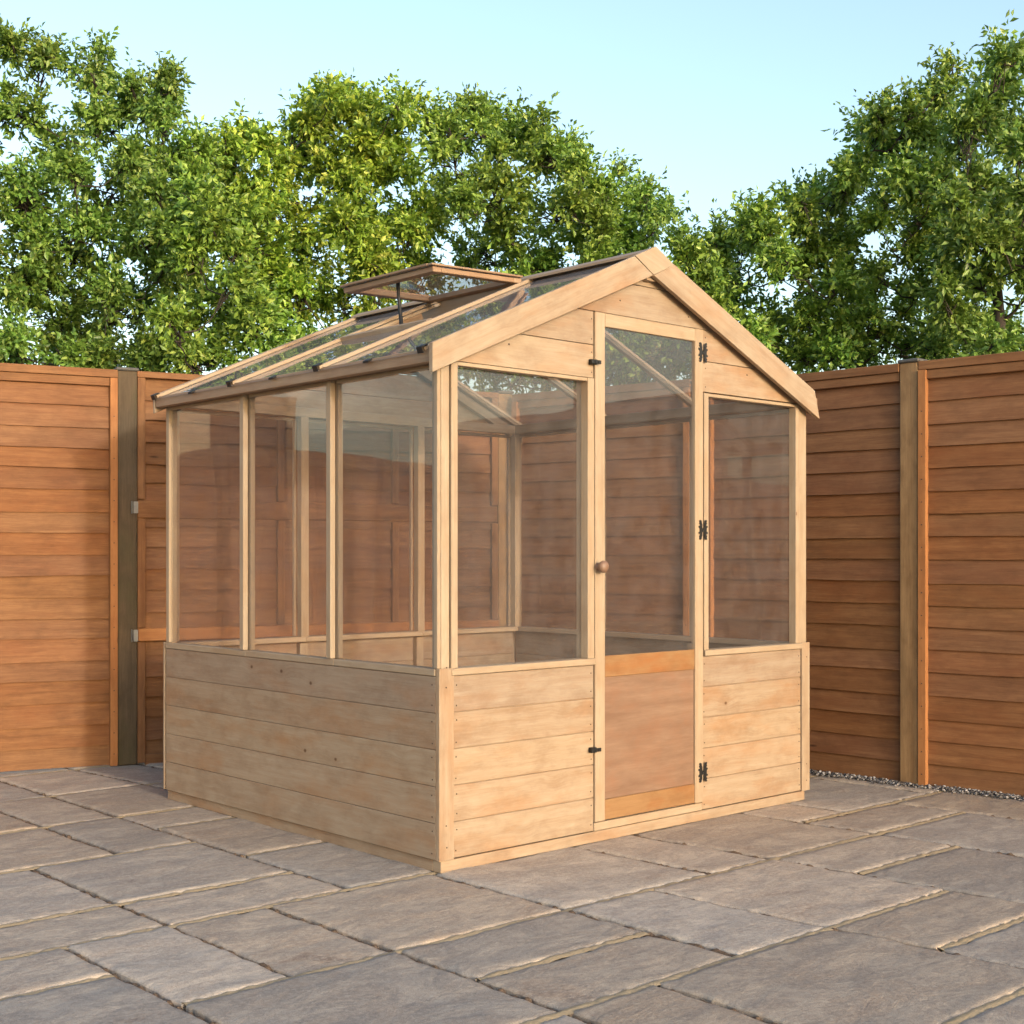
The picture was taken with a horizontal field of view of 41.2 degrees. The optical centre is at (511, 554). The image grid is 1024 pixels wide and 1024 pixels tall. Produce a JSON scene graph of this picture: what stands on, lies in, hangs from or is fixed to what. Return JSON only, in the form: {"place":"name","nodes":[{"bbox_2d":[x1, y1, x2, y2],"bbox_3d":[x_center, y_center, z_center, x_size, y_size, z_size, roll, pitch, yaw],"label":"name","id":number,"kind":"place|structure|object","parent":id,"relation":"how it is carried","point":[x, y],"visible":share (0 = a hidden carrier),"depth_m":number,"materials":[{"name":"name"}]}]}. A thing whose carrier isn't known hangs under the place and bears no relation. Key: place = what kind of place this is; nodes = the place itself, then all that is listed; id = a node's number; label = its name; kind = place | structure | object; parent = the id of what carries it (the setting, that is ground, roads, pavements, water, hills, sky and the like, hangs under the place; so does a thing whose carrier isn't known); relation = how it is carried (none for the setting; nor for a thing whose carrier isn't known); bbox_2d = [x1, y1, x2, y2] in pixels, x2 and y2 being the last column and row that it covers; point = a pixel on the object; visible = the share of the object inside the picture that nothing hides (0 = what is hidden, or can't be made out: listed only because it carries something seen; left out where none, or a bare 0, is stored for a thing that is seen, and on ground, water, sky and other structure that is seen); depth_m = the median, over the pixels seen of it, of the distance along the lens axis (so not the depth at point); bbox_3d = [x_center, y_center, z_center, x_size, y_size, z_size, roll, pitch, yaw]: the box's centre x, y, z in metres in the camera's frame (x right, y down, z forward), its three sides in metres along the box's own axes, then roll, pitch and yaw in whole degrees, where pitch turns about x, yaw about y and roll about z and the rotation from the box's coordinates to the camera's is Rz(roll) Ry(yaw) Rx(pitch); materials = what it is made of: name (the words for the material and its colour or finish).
{"place":"outdoors","nodes":[
{"label":"outdoors","id":0,"kind":"place"},
{"bbox_2d":[0,763,1023,1023],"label":"patio","id":1,"kind":"structure","parent":0,"point":[894,967],"depth_m":3.74,"materials":[{"name":"stone"}]},
{"bbox_2d":[0,363,117,771],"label":"garden fence","id":2,"kind":"object","parent":1,"relation":"on","point":[58,566],"visible":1,"depth_m":6.34,"materials":[{"name":"brown wood"}]},
{"bbox_2d":[114,367,138,765],"bbox_3d":[-1.848,0.055,6.510,0.108,1.890,0.106,0,0,-27],"label":"fence post","id":3,"kind":"object","parent":1,"relation":"on","point":[127,565],"visible":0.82,"depth_m":6.47,"materials":[{"name":"brown wood"}]},
{"bbox_2d":[131,371,498,764],"bbox_3d":[-0.947,0.067,6.925,1.948,1.886,0.057,0,0,-27],"label":"garden fence","id":4,"kind":"object","parent":1,"relation":"on","point":[375,529],"visible":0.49,"depth_m":6.81,"materials":[{"name":"wood"}]},
{"bbox_2d":[150,246,819,872],"bbox_3d":[-0.097,-0.052,5.553,2.076,2.105,1.836,0,0,-42],"label":"greenhouse","id":5,"kind":"object","parent":1,"relation":"on","point":[444,744],"visible":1,"depth_m":4.96,"materials":[{"name":"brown wood"}]},
{"bbox_2d":[166,395,249,655],"bbox_3d":[-1.190,-0.109,5.343,0.053,0.982,0.621,0,0,-42],"label":"window","id":6,"kind":"structure","parent":5,"relation":"in","point":[241,651],"depth_m":5.16,"materials":[{"name":"beige wood"}]},
{"bbox_2d":[177,409,305,645],"bbox_3d":[-1.155,-0.110,5.780,0.622,0.982,0.076,0,0,-42],"label":"window","id":7,"kind":"structure","parent":5,"relation":"in","point":[289,639],"depth_m":5.87,"materials":[{"name":"beige wood"}]},
{"bbox_2d":[246,380,342,665],"bbox_3d":[-0.792,-0.109,4.904,0.053,0.982,0.576,0,0,-42],"label":"window","id":8,"kind":"structure","parent":5,"relation":"in","point":[330,385],"depth_m":4.69,"materials":[{"name":"beige wood"}]},
{"bbox_2d":[306,419,422,641],"bbox_3d":[-0.684,-0.110,6.209,0.649,0.982,0.076,0,0,-42],"label":"window","id":9,"kind":"structure","parent":5,"relation":"in","point":[310,638],"depth_m":6.39,"materials":[{"name":"beige wood"}]},
{"bbox_2d":[334,365,435,675],"bbox_3d":[-0.413,-0.109,4.491,0.048,0.982,0.557,0,0,-42],"label":"window","id":10,"kind":"structure","parent":5,"relation":"in","point":[391,667],"depth_m":4.46,"materials":[{"name":"beige wood"}]},
{"bbox_2d":[423,428,518,635],"bbox_3d":[-0.213,-0.110,6.636,0.620,0.982,0.076,0,0,-42],"label":"window","id":11,"kind":"structure","parent":5,"relation":"in","point":[500,628],"depth_m":6.83,"materials":[{"name":"beige wood"}]},
{"bbox_2d":[449,361,595,675],"bbox_3d":[0.033,-0.115,4.525,0.647,0.994,0.055,0,0,-42],"label":"window","id":12,"kind":"structure","parent":5,"relation":"in","point":[587,384],"depth_m":4.60,"materials":[{"name":"beige wood"}]},
{"bbox_2d":[516,427,605,634],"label":"window","id":13,"kind":"structure","parent":5,"relation":"in","point":[521,628],"depth_m":6.60,"materials":[{"name":"beige wood"}]},
{"bbox_2d":[605,419,691,641],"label":"window","id":14,"kind":"structure","parent":5,"relation":"in","point":[607,633],"depth_m":6.17,"materials":[{"name":"brown wood"}]},
{"bbox_2d":[592,311,707,821],"bbox_3d":[0.517,0.042,4.914,0.614,1.774,0.064,0,0,-42],"label":"door","id":15,"kind":"structure","parent":5,"relation":"in","point":[648,707],"depth_m":4.91,"materials":[{"name":"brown wood"}]},
{"bbox_2d":[709,410,788,644],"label":"window","id":16,"kind":"structure","parent":5,"relation":"in","point":[724,640],"depth_m":5.77,"materials":[{"name":"brown wood"}]},
{"bbox_2d":[703,393,802,655],"bbox_3d":[0.938,-0.114,5.347,0.619,0.990,0.055,0,0,-42],"label":"window","id":17,"kind":"structure","parent":5,"relation":"in","point":[793,643],"depth_m":5.49,"materials":[{"name":"beige wood"}]},
{"bbox_2d":[492,390,513,625],"bbox_3d":[-0.055,0.056,7.418,0.104,1.889,0.102,0,0,-27],"label":"fence post","id":18,"kind":"object","parent":1,"relation":"on","point":[504,400],"visible":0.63,"depth_m":7.37,"materials":[{"name":"brown wood"}]},
{"bbox_2d":[511,379,691,653],"bbox_3d":[0.447,0.067,7.039,1.090,1.863,0.046,0,0,36],"label":"garden fence","id":19,"kind":"object","parent":1,"relation":"on","point":[647,525],"visible":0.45,"depth_m":6.97,"materials":[{"name":"brown wood"}]},
{"bbox_2d":[709,363,899,781],"bbox_3d":[1.323,0.083,6.291,1.038,1.830,0.046,0,0,45],"label":"garden fence","id":20,"kind":"object","parent":1,"relation":"on","point":[853,535],"visible":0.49,"depth_m":6.17,"materials":[{"name":"brown wood"}]},
{"bbox_2d":[898,358,925,786],"bbox_3d":[1.743,0.077,5.914,0.101,1.846,0.099,0,0,45],"label":"fence post","id":21,"kind":"object","parent":1,"relation":"on","point":[908,570],"visible":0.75,"depth_m":5.88,"materials":[{"name":"brown wood"}]},
{"bbox_2d":[810,769,1023,801],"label":"gravel","id":22,"kind":"structure","parent":1,"relation":"on","point":[927,786],"depth_m":5.82,"materials":[{"name":"grey gravel"}]},
{"bbox_2d":[918,351,1023,796],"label":"garden fence","id":23,"kind":"object","parent":1,"relation":"on","point":[970,572],"visible":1,"depth_m":5.72,"materials":[{"name":"brown wood"}]},
{"bbox_2d":[0,0,1023,393],"label":"sky","id":24,"kind":"structure","parent":0,"point":[729,96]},
{"label":"patio bed","id":25,"kind":"structure","parent":0,"visible":0},
{"bbox_2d":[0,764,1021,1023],"bbox_3d":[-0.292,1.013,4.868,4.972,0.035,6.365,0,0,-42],"label":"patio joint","id":26,"kind":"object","parent":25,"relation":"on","point":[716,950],"visible":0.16,"depth_m":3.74,"materials":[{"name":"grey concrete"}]},
{"bbox_2d":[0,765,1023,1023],"bbox_3d":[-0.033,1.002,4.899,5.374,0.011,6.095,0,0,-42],"label":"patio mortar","id":27,"kind":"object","parent":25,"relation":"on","point":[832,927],"visible":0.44,"depth_m":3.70,"materials":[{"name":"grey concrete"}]},
{"bbox_3d":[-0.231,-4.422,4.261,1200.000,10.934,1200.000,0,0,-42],"label":"ground","id":28,"kind":"structure","parent":0,"visible":0},
{"bbox_2d":[0,13,224,374],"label":"broadleaf tree","id":29,"kind":"object","parent":28,"relation":"on","point":[66,337],"visible":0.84,"depth_m":10.67,"materials":[{"name":"green plant"}]},
{"bbox_2d":[141,114,325,374],"bbox_3d":[-2.090,-1.164,10.252,1.447,4.463,2.396,0,0,-5],"label":"broadleaf tree","id":30,"kind":"object","parent":28,"relation":"on","point":[193,244],"visible":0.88,"depth_m":9.97,"materials":[{"name":"green plant"}]},
{"bbox_2d":[196,67,467,330],"bbox_3d":[-1.382,-1.655,11.559,2.694,5.436,2.392,0,0,-42],"label":"broadleaf tree","id":31,"kind":"object","parent":28,"relation":"on","point":[358,225],"visible":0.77,"depth_m":11.18,"materials":[{"name":"green plant"}]},
{"bbox_2d":[406,81,690,393],"bbox_3d":[0.321,-1.597,11.817,2.562,5.406,2.482,0,0,-6],"label":"broadleaf tree","id":32,"kind":"object","parent":28,"relation":"on","point":[588,210],"visible":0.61,"depth_m":11.37,"materials":[{"name":"green plant"}]},
{"bbox_2d":[605,41,981,387],"bbox_3d":[2.187,-1.411,10.466,2.799,4.982,2.959,0,0,16],"label":"broadleaf tree","id":33,"kind":"object","parent":28,"relation":"on","point":[843,338],"visible":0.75,"depth_m":10.09,"materials":[{"name":"green plant"}]},
{"bbox_2d":[903,9,1023,359],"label":"broadleaf tree","id":34,"kind":"object","parent":28,"relation":"on","point":[993,233],"visible":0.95,"depth_m":9.13,"materials":[{"name":"green plant"}]}
]}

